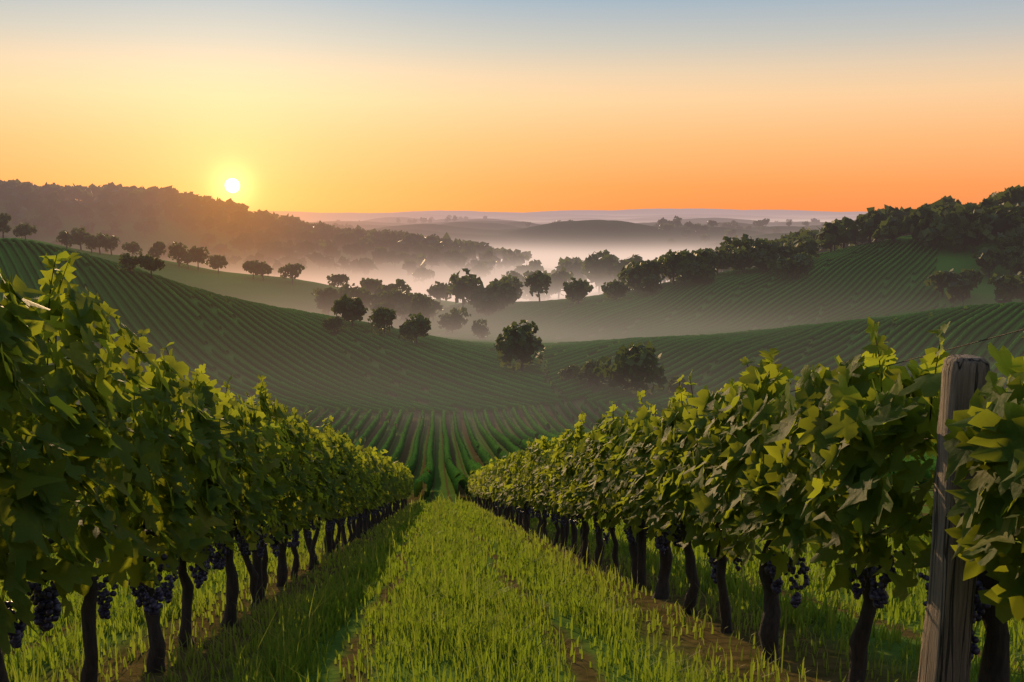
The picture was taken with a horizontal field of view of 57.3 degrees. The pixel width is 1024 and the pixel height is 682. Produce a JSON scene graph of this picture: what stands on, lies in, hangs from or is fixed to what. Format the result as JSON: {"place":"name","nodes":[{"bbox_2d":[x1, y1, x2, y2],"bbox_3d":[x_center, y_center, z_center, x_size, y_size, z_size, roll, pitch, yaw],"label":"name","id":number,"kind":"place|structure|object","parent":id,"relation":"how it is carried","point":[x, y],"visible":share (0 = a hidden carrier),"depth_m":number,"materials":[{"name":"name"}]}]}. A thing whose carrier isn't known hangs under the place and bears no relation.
{"place":"outdoors","nodes":[
{"label":"outdoors","id":0,"kind":"place"},
{"bbox_2d":[0,198,1023,681],"bbox_3d":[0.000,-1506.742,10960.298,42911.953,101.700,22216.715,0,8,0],"label":"terrain","id":1,"kind":"structure","parent":0,"point":[584,234],"depth_m":306.71,"materials":[{"name":"green plant"}]},
{"bbox_2d":[0,248,413,681],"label":"vine","id":2,"kind":"object","parent":1,"relation":"on","point":[185,471],"depth_m":4.60,"materials":[{"name":"green plant"}]},
{"bbox_2d":[4,499,390,648],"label":"grapes","id":3,"kind":"object","parent":2,"relation":"hanging from","point":[46,602],"visible":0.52,"depth_m":5.16,"materials":[{"name":"purple food"}]},
{"bbox_2d":[0,238,563,414],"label":"hill","id":4,"kind":"structure","parent":1,"relation":"on","point":[471,363],"depth_m":291.91,"materials":[{"name":"green plant"}]},
{"bbox_2d":[49,400,938,502],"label":"vineyard field","id":5,"kind":"structure","parent":1,"relation":"on","point":[457,476],"depth_m":185.11,"materials":[{"name":"green plant"}]},
{"bbox_2d":[0,491,1023,681],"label":"grass","id":6,"kind":"structure","parent":1,"relation":"on","point":[460,552],"depth_m":7.21,"materials":[{"name":"green plant"}]},
{"bbox_2d":[0,179,1023,396],"bbox_3d":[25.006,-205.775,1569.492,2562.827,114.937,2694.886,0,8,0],"label":"tree","id":7,"kind":"object","parent":1,"relation":"on","point":[943,218],"depth_m":539.42,"materials":[{"name":"green plant"}]},
{"bbox_2d":[392,239,977,342],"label":"hill","id":8,"kind":"structure","parent":1,"relation":"on","point":[576,321],"depth_m":456.82,"materials":[{"name":"green plant"}]},
{"bbox_2d":[467,317,1023,681],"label":"vine","id":9,"kind":"object","parent":1,"relation":"on","point":[718,465],"depth_m":4.39,"materials":[{"name":"green plant"}]},
{"bbox_2d":[494,499,990,660],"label":"grapes","id":10,"kind":"object","parent":9,"relation":"hanging from","point":[879,596],"visible":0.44,"depth_m":5.06,"materials":[{"name":"purple food"}]},
{"bbox_2d":[543,302,1023,407],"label":"hill","id":11,"kind":"structure","parent":1,"relation":"on","point":[682,353],"depth_m":299.19,"materials":[{"name":"green plant"}]},
{"bbox_2d":[918,354,989,681],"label":"post","id":12,"kind":"object","parent":1,"relation":"on","point":[945,654],"visible":0.72,"depth_m":3.24,"materials":[{"name":"brown wood"}]},
{"bbox_2d":[0,0,1023,212],"label":"sky","id":13,"kind":"structure","parent":0,"point":[317,106],"materials":[{"name":"orange"}]},
{"bbox_2d":[225,178,239,192],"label":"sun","id":14,"kind":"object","parent":13,"relation":"in","point":[232,185],"visible":1,"depth_m":28391.97,"materials":[{"name":"white"}]}
]}

